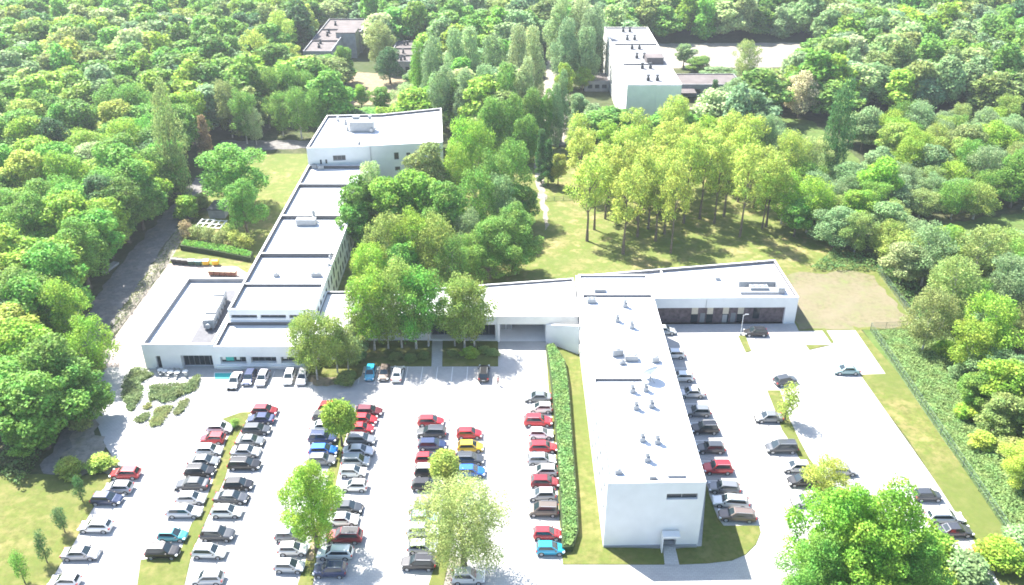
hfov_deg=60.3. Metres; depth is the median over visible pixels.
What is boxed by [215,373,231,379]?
turquoise bay
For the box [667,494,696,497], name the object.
window
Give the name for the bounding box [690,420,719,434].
parked car
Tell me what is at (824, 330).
grass island
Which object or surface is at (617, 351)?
air handler
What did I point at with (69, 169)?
tree
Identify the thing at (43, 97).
tree
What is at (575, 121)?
tree
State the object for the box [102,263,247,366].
yard
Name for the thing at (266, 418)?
parked car
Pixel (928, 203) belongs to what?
tree
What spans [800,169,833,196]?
tree
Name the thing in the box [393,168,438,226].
tree
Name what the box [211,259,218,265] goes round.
waste container
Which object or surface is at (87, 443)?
sandy corner
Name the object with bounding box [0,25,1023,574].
ground
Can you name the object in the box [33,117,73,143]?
tree
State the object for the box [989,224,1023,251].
tree
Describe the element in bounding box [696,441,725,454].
parked car
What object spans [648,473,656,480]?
roof hatch
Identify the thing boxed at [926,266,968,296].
tree
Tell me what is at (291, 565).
parked car
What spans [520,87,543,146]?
poplar tree
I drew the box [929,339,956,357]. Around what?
bush
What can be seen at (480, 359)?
front lawn
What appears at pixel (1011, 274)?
tree
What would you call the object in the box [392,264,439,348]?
birch tree
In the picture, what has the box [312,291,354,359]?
entrance block
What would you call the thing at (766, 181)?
tree
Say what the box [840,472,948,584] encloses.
tree
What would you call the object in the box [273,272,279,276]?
air conditioner
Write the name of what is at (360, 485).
parked car
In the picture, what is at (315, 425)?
parked car
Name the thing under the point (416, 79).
poplar tree
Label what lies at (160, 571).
grass strip
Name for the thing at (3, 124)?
tree
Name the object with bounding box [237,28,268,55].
tree
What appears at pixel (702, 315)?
door
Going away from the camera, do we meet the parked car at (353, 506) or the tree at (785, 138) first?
the parked car at (353, 506)
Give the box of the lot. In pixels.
[658,42,800,67]
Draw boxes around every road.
[78,177,207,381]
[213,140,310,150]
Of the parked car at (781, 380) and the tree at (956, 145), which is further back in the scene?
the tree at (956, 145)
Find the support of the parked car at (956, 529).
on the car park
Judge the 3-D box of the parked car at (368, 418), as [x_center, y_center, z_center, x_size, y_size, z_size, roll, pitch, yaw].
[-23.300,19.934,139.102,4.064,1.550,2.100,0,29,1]
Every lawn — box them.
[0,473,110,584]
[169,154,307,272]
[309,340,431,379]
[338,145,882,290]
[442,341,497,365]
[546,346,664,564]
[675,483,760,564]
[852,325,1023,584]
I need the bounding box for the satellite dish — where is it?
[641,366,657,382]
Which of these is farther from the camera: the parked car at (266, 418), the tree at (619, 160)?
the tree at (619, 160)
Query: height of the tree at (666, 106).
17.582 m
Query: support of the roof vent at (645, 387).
on the office block at (637, 508)
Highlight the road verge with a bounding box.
[100,217,193,352]
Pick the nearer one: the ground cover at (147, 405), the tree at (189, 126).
the ground cover at (147, 405)
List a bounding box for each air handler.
[202,289,226,329]
[295,210,316,225]
[349,115,374,131]
[611,346,623,356]
[624,352,637,361]
[651,354,659,362]
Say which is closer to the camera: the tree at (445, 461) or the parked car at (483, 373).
the tree at (445, 461)
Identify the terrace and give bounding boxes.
[141,366,216,384]
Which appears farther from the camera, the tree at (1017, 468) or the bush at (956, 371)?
the bush at (956, 371)
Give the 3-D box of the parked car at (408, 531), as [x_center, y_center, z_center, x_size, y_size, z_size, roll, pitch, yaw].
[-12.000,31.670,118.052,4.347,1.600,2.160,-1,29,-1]
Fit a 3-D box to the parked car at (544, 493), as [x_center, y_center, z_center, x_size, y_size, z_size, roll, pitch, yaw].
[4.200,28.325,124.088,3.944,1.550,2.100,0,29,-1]
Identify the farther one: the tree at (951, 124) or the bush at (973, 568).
the tree at (951, 124)
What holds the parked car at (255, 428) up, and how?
on the car park
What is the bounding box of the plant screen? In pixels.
[738,281,784,293]
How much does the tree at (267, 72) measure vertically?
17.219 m
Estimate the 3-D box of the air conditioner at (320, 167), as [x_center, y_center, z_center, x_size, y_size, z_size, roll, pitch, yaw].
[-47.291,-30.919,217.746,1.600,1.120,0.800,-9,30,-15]
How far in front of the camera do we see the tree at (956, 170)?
214.93 m
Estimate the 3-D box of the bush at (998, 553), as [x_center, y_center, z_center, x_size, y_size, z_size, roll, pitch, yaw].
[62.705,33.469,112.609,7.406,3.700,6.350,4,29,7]
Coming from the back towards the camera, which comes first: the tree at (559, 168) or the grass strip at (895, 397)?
the tree at (559, 168)
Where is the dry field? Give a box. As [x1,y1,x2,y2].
[786,270,909,329]
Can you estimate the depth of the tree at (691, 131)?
210.96 m
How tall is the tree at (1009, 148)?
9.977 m
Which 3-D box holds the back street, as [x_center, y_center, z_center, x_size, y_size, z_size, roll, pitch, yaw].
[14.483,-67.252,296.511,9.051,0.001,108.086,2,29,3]
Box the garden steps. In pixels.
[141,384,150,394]
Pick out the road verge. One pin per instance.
(170, 255)
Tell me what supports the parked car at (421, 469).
on the car park
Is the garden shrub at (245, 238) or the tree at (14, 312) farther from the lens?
the garden shrub at (245, 238)
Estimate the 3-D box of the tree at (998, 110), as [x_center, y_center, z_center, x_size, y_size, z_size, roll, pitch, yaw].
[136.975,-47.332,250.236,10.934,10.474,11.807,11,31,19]
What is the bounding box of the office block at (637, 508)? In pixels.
[577,274,705,552]
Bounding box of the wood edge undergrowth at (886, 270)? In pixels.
[809,246,948,323]
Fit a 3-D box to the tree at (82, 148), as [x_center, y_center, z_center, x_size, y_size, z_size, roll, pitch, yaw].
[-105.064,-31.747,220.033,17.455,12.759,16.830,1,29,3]
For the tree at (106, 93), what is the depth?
243.77 m
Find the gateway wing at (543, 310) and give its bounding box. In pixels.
[353,278,579,353]
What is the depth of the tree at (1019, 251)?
174.46 m
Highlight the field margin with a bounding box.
[780,264,912,330]
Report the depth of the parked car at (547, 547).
114.51 m
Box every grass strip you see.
[137,412,250,584]
[297,418,345,584]
[429,450,456,584]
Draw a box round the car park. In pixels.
[55,322,998,584]
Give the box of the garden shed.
[207,200,228,217]
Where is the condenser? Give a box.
[749,284,768,289]
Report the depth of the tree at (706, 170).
199.11 m
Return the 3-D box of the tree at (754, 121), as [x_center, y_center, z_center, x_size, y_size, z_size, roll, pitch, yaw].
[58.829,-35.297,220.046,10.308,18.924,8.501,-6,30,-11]
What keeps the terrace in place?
on the car park
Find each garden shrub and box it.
[177,219,195,237]
[187,223,207,240]
[200,226,215,242]
[211,229,229,244]
[221,222,237,239]
[227,229,241,247]
[236,232,255,249]
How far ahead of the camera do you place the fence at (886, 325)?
163.64 m
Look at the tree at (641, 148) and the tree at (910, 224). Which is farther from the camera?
the tree at (641, 148)
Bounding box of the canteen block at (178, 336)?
[141,278,244,367]
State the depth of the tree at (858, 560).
98.97 m
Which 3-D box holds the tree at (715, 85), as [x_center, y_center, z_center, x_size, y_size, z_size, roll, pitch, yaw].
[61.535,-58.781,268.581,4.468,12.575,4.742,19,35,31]
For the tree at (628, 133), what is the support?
on the ground at (362, 63)
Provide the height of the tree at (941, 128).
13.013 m
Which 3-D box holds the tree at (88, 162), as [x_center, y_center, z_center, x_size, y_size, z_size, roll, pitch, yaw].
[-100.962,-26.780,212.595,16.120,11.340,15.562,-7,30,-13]
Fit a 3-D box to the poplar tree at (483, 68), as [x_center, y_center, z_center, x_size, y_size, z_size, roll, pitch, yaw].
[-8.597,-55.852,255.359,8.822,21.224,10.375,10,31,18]
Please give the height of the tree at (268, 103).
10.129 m
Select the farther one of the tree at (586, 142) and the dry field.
the tree at (586, 142)
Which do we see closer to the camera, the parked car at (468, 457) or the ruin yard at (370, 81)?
the parked car at (468, 457)
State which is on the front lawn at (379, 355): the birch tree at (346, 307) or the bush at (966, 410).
the birch tree at (346, 307)
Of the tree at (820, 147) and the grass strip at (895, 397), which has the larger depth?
the tree at (820, 147)
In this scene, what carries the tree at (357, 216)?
on the ground at (362, 63)
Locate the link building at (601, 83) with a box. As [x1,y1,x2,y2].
[584,73,609,91]
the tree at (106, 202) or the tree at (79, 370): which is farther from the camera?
the tree at (106, 202)
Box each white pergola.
[196,219,214,227]
[208,220,227,229]
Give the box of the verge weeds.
[97,217,195,346]
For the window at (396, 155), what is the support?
in the hall block at (390, 142)
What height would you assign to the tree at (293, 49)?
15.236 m
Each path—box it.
[432,341,442,366]
[534,162,548,229]
[663,548,678,564]
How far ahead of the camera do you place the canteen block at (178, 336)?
155.87 m
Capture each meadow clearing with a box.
[775,116,863,180]
[893,212,1023,238]
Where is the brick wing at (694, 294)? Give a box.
[575,260,798,323]
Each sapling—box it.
[7,549,30,582]
[32,529,52,562]
[50,506,68,532]
[71,474,86,501]
[230,418,239,427]
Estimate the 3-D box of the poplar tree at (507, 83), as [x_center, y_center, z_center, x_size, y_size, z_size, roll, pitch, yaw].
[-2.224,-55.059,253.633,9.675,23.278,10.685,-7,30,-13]
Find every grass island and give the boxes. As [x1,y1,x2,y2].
[738,335,750,352]
[767,390,845,517]
[806,345,828,349]
[821,328,833,342]
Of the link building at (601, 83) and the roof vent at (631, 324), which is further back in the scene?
the link building at (601, 83)
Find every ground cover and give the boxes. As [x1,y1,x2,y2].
[120,366,153,409]
[133,411,151,422]
[141,402,153,409]
[146,374,202,402]
[146,403,174,428]
[172,397,189,415]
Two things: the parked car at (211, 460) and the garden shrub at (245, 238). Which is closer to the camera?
the parked car at (211, 460)
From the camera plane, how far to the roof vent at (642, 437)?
118.30 m
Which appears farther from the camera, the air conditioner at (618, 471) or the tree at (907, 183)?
the tree at (907, 183)
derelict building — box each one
[303,19,366,57]
[391,41,423,76]
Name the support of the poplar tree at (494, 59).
on the ground at (362, 63)
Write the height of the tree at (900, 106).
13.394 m
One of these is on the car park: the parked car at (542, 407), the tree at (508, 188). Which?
the parked car at (542, 407)
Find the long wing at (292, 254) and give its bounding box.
[228,165,371,320]
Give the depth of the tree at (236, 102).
246.53 m
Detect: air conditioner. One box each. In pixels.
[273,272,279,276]
[311,271,321,276]
[317,165,323,169]
[587,297,595,303]
[614,467,622,474]
[619,359,625,364]
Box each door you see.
[156,356,161,366]
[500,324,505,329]
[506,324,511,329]
[690,314,697,322]
[699,313,704,322]
[706,314,712,322]
[722,315,726,322]
[730,313,735,321]
[736,314,743,321]
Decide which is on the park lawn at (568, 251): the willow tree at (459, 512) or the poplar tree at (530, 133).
the poplar tree at (530, 133)
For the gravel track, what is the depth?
133.19 m
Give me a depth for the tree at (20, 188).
188.53 m
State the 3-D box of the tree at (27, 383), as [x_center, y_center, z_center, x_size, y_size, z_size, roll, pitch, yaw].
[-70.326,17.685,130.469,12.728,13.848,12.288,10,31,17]
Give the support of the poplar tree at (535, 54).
on the ground at (362, 63)
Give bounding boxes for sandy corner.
[61,419,119,475]
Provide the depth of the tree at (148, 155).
208.46 m
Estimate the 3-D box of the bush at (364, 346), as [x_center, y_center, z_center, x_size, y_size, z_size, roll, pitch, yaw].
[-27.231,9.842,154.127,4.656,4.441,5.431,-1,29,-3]
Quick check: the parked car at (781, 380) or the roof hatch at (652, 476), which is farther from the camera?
the parked car at (781, 380)
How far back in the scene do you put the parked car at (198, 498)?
122.80 m
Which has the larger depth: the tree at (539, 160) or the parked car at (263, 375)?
the tree at (539, 160)
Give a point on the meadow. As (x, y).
(870, 336)
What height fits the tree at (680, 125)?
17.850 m
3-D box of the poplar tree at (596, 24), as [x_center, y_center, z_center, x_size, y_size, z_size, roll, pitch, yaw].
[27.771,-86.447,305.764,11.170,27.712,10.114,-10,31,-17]
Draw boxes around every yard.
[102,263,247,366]
[343,72,404,104]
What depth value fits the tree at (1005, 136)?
229.13 m
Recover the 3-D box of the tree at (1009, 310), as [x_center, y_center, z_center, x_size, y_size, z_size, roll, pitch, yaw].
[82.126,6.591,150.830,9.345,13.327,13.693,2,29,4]
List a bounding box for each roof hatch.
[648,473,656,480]
[667,472,685,477]
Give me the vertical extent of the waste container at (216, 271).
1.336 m
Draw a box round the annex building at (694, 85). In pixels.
[676,74,735,101]
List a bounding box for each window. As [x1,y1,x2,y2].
[222,357,245,361]
[232,315,256,316]
[252,357,276,360]
[261,315,285,316]
[282,357,300,360]
[333,155,345,159]
[394,152,398,158]
[432,324,443,334]
[483,325,494,334]
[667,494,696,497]
[752,307,759,317]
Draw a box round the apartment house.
[602,27,681,130]
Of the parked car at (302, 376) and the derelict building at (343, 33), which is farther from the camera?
the derelict building at (343, 33)
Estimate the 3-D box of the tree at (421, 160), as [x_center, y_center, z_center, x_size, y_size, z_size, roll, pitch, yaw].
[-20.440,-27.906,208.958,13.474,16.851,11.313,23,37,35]
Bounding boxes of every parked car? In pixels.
[47,572,81,584]
[59,544,102,561]
[77,518,113,533]
[89,491,123,505]
[102,480,134,494]
[108,466,141,479]
[144,541,181,559]
[156,527,188,542]
[165,503,203,518]
[174,476,210,490]
[175,490,206,505]
[183,463,215,477]
[186,454,221,466]
[189,569,224,584]
[190,542,227,559]
[195,443,223,456]
[198,432,225,444]
[199,524,235,542]
[205,421,233,434]
[210,503,243,518]
[212,490,250,505]
[222,477,253,490]
[225,371,243,390]
[226,456,261,470]
[229,444,261,457]
[234,434,265,446]
[241,368,256,384]
[241,422,271,435]
[246,412,275,424]
[251,403,278,414]
[254,369,270,385]
[273,557,305,573]
[274,527,301,542]
[277,541,307,556]
[282,367,295,384]
[295,368,309,384]
[307,429,337,444]
[308,443,337,454]
[308,452,335,465]
[309,419,332,432]
[311,410,334,420]
[312,560,347,578]
[316,544,353,560]
[317,401,331,409]
[325,526,363,544]
[328,511,359,526]
[332,499,363,513]
[339,464,366,477]
[341,453,369,467]
[341,478,367,492]
[342,443,374,455]
[346,432,375,445]
[350,421,373,433]
[356,404,382,416]
[356,413,377,424]
[363,364,376,380]
[377,364,390,380]
[391,366,405,381]
[400,553,435,571]
[406,521,437,537]
[407,498,434,511]
[407,538,437,554]
[409,510,437,523]
[411,477,441,491]
[414,451,435,464]
[414,462,440,476]
[416,424,446,438]
[417,414,443,426]
[417,437,446,450]
[451,566,484,584]
[455,451,483,465]
[456,426,481,439]
[457,439,483,452]
[457,464,484,477]
[477,365,489,381]
[524,413,551,427]
[525,391,551,402]
[527,452,555,465]
[528,487,555,501]
[528,500,558,517]
[529,401,552,413]
[529,427,553,439]
[529,440,556,453]
[529,463,557,476]
[530,474,558,488]
[533,525,560,540]
[536,540,564,556]
[662,324,675,334]
[669,348,685,359]
[675,370,694,382]
[680,386,705,398]
[686,405,711,417]
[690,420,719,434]
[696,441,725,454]
[702,459,733,474]
[708,480,740,493]
[712,493,749,507]
[718,506,756,523]
[743,326,768,336]
[753,410,783,423]
[764,439,798,453]
[772,374,798,386]
[781,459,809,473]
[786,473,817,487]
[789,492,820,507]
[827,462,857,476]
[831,364,860,375]
[913,488,943,501]
[924,509,966,524]
[935,522,974,537]
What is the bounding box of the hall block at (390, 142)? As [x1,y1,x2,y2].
[306,108,443,184]
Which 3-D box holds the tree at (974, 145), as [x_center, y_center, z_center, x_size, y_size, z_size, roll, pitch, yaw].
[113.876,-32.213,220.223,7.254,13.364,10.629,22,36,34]
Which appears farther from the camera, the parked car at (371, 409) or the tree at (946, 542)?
the parked car at (371, 409)
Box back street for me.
[543,55,567,146]
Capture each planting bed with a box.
[122,370,151,411]
[149,379,199,402]
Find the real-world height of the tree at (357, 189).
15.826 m
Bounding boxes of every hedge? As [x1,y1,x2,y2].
[180,239,253,261]
[546,343,578,551]
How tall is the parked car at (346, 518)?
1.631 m
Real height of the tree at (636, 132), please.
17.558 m
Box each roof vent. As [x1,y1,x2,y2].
[615,312,619,322]
[622,298,627,307]
[629,318,634,328]
[629,381,635,392]
[633,398,639,409]
[639,429,645,441]
[642,380,648,391]
[644,449,650,462]
[648,396,654,407]
[654,432,660,444]
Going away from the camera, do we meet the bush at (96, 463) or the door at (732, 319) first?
the bush at (96, 463)
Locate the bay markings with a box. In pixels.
[253,367,710,440]
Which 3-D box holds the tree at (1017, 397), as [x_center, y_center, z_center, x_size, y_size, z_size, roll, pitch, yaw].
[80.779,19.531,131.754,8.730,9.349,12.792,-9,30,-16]
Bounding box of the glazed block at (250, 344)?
[213,321,308,368]
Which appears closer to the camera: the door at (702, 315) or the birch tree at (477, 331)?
the birch tree at (477, 331)
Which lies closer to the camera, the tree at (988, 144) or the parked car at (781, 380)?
the parked car at (781, 380)
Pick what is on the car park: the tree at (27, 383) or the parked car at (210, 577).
the parked car at (210, 577)
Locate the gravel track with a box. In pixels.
[40,419,88,473]
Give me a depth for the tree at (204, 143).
231.39 m
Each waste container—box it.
[170,257,177,263]
[176,258,181,263]
[181,258,188,264]
[187,259,194,265]
[194,259,201,265]
[202,259,208,265]
[208,269,213,275]
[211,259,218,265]
[214,269,219,275]
[219,269,224,275]
[225,269,230,275]
[230,270,236,276]
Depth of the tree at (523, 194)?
198.94 m
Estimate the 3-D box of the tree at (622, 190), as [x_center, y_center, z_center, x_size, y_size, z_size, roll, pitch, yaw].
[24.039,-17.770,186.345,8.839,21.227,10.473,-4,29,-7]
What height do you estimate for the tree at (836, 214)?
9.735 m
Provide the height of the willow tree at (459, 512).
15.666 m
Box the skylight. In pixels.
[594,286,605,292]
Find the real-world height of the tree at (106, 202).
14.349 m
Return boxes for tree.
[0,91,10,113]
[0,115,46,146]
[0,117,11,148]
[0,134,19,150]
[0,143,16,167]
[0,149,50,188]
[0,168,22,190]
[0,187,21,221]
[0,206,37,232]
[0,222,44,267]
[0,249,31,282]
[0,263,63,333]
[0,272,66,330]
[0,297,38,319]
[0,300,52,355]
[0,316,52,372]
[0,353,29,421]
[0,370,91,449]
[0,376,73,437]
[1,108,48,146]
[1,189,56,235]
[1,419,57,457]
[3,98,47,117]
[3,186,47,226]
[9,332,86,395]
[11,177,57,225]
[12,134,68,156]
[16,230,51,244]
[20,241,94,313]
[31,89,61,116]
[31,141,81,177]
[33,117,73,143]
[33,188,113,254]
[36,276,91,337]
[38,149,89,184]
[42,181,86,226]
[42,233,89,284]
[44,102,77,130]
[47,173,87,199]
[51,357,111,421]
[53,98,103,139]
[55,216,111,289]
[63,313,121,374]
[64,130,106,156]
[68,126,89,140]
[69,207,124,272]
[72,152,87,160]
[72,378,115,420]
[73,141,101,159]
[78,158,97,174]
[79,167,116,199]
[81,196,131,257]
[83,173,132,215]
[86,143,137,175]
[88,83,136,117]
[88,174,159,243]
[90,132,141,169]
[92,99,136,137]
[95,117,141,145]
[97,116,135,139]
[100,132,118,143]
[109,158,168,229]
[112,81,152,111]
[122,101,159,126]
[124,153,174,193]
[125,111,159,140]
[134,127,160,149]
[137,147,186,202]
[138,137,185,164]
[146,138,190,193]
[149,74,193,203]
[154,103,199,153]
[162,91,199,153]
[180,89,212,144]
[194,142,271,200]
[196,115,213,167]
[211,78,238,137]
[216,177,269,234]
[227,87,258,143]
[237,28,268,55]
[240,106,264,144]
[255,65,283,101]
[257,96,279,127]
[260,89,295,135]
[265,9,293,42]
[272,63,305,112]
[275,459,346,552]
[283,43,300,54]
[284,84,313,138]
[285,315,315,366]
[288,69,314,116]
[288,306,336,379]
[301,87,328,128]
[317,311,350,372]
[318,398,358,446]
[332,324,364,369]
[333,45,353,84]
[334,200,376,247]
[337,174,381,223]
[341,274,377,342]
[344,263,397,350]
[348,257,374,283]
[350,241,395,279]
[353,84,371,107]
[359,160,380,231]
[361,209,416,264]
[364,20,396,63]
[366,283,404,348]
[367,254,425,347]
[368,175,413,243]
[370,86,394,109]
[373,46,405,83]
[383,241,422,287]
[387,205,433,271]
[390,82,412,105]
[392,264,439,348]
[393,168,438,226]
[401,140,452,183]
[403,468,516,579]
[405,266,443,346]
[408,40,426,87]
[415,211,459,284]
[418,34,443,88]
[420,86,432,106]
[420,180,467,243]
[426,64,454,129]
[426,448,460,482]
[432,232,470,285]
[434,280,472,345]
[437,270,490,347]
[442,142,469,198]
[443,26,465,66]
[447,114,480,183]
[449,279,500,345]
[453,67,472,122]
[453,206,481,257]
[457,166,499,224]
[459,23,484,73]
[459,217,516,281]
[462,118,498,190]
[469,63,495,100]
[471,96,503,157]
[476,147,511,214]
[478,200,544,275]
[482,32,507,71]
[484,172,517,217]
[491,93,525,159]
[493,61,519,123]
[494,136,534,195]
[507,22,535,84]
[510,113,538,165]
[510,183,540,216]
[511,55,539,115]
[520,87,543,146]
[523,25,545,98]
[534,128,545,182]
[535,88,557,145]
[540,139,554,186]
[542,0,569,65]
[547,83,564,147]
[549,17,580,76]
[549,153,568,184]
[552,62,573,93]
[555,68,569,142]
[563,152,613,241]
[564,111,591,166]
[566,126,597,197]
[567,0,592,67]
[569,93,589,120]
[571,25,601,88]
[572,66,594,90]
[575,148,613,229]
[576,3,606,72]
[594,141,630,206]
[595,119,619,151]
[596,142,622,218]
[604,139,639,224]
[608,163,650,253]
[610,125,642,198]
[612,123,648,153]
[617,107,656,143]
[621,124,660,151]
[623,150,658,236]
[630,136,658,205]
[631,152,662,228]
[642,155,677,241]
[648,132,684,159]
[653,120,678,159]
[653,144,677,215]
[654,147,689,233]
[657,94,690,129]
[658,157,694,253]
[659,96,689,131]
[666,116,692,149]
[671,134,704,201]
[673,122,715,194]
[675,43,698,66]
[676,132,704,223]
[685,55,710,71]
[688,131,726,218]
[695,114,717,167]
[700,122,727,181]
[705,133,735,223]
[710,139,747,216]
[711,79,718,89]
[716,111,751,140]
[717,108,747,145]
[720,129,746,166]
[723,76,748,88]
[725,85,736,92]
[726,129,761,201]
[728,112,770,183]
[731,38,763,75]
[731,143,766,236]
[736,144,783,207]
[748,111,765,154]
[750,92,769,118]
[753,172,782,227]
[755,151,794,226]
[760,113,779,171]
[763,166,806,223]
[767,114,786,131]
[767,125,794,150]
[770,127,813,175]
[773,530,864,584]
[775,127,798,156]
[776,381,800,419]
[781,198,816,236]
[781,482,884,582]
[783,70,821,118]
[788,135,836,177]
[790,158,829,197]
[790,174,836,232]
[799,452,851,495]
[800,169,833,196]
[804,189,837,210]
[806,205,863,247]
[818,193,848,219]
[821,73,858,179]
[826,179,849,198]
[828,161,865,191]
[829,516,916,584]
[834,111,863,143]
[835,189,876,225]
[836,167,864,190]
[836,211,880,254]
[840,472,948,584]
[847,105,884,150]
[853,155,905,200]
[859,179,896,212]
[860,145,894,168]
[865,200,907,237]
[867,218,907,254]
[874,121,908,160]
[874,228,931,256]
[876,540,955,584]
[877,109,903,138]
[877,115,917,143]
[877,241,927,284]
[880,187,923,209]
[880,199,911,223]
[882,174,919,204]
[888,100,917,120]
[889,121,923,153]
[890,136,934,172]
[892,161,924,190]
[892,215,926,241]
[896,125,936,163]
[898,285,964,349]
[903,101,937,131]
[903,187,945,216]
[905,220,959,286]
[907,121,925,133]
[909,527,961,567]
[911,143,953,178]
[913,97,932,129]
[913,165,953,192]
[913,171,948,202]
[920,253,985,326]
[921,223,970,261]
[924,122,952,152]
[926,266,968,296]
[927,118,954,135]
[928,136,953,160]
[929,114,958,134]
[930,244,970,278]
[931,109,957,127]
[935,178,976,218]
[935,225,965,245]
[937,160,974,189]
[943,316,1000,371]
[944,136,981,169]
[946,124,989,148]
[947,177,977,205]
[947,297,1018,335]
[949,102,972,128]
[950,137,983,180]
[952,121,983,137]
[952,276,997,304]
[954,114,971,128]
[955,224,1015,289]
[956,371,995,407]
[959,181,1002,219]
[959,347,1023,371]
[962,145,1013,186]
[962,233,998,258]
[963,290,1023,355]
[969,106,1001,126]
[971,169,1005,208]
[973,391,1023,435]
[976,150,1005,170]
[977,358,1023,406]
[979,139,1000,169]
[979,304,1023,342]
[980,107,1009,119]
[983,119,1020,150]
[984,251,1023,312]
[985,254,1021,294]
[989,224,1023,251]
[992,148,1023,207]
[993,237,1023,274]
[996,92,1023,120]
[998,439,1023,489]
[999,130,1023,145]
[1000,113,1023,134]
[1002,118,1023,136]
[1004,141,1023,154]
[1004,229,1023,250]
[1005,143,1022,160]
[1010,395,1023,432]
[1012,160,1023,198]
[1015,299,1023,323]
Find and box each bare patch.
[306,542,313,559]
[308,375,342,385]
[444,557,459,584]
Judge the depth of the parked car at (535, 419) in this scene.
138.03 m
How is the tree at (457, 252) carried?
on the ground at (362, 63)
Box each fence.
[103,254,167,343]
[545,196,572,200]
[870,321,909,329]
[870,323,1009,526]
[878,267,918,318]
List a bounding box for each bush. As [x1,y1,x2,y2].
[52,455,84,482]
[66,411,93,431]
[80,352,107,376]
[81,451,119,474]
[172,194,198,219]
[194,192,212,208]
[334,369,356,386]
[349,336,369,360]
[388,351,403,360]
[403,353,417,362]
[417,350,429,358]
[446,349,458,357]
[457,346,480,358]
[478,345,489,353]
[485,348,500,356]
[907,319,932,335]
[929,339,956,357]
[936,565,960,584]
[941,545,996,584]
[947,363,968,379]
[953,401,981,419]
[966,429,999,451]
[971,533,1023,576]
[985,419,1020,432]
[993,434,1023,457]
[1001,523,1023,559]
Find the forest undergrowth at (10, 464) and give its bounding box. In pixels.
[0,412,66,484]
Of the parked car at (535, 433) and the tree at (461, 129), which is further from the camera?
the tree at (461, 129)
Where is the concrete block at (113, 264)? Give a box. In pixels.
[102,261,118,272]
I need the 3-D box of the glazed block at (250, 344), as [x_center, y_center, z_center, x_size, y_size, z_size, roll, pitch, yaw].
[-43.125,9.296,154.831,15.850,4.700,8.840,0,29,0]
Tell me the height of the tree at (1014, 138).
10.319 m
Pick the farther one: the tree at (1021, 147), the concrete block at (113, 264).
the tree at (1021, 147)
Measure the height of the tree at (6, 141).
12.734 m
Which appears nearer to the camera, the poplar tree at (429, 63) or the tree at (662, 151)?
the tree at (662, 151)
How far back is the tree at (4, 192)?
182.61 m
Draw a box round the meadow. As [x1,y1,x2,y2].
[863,329,1023,526]

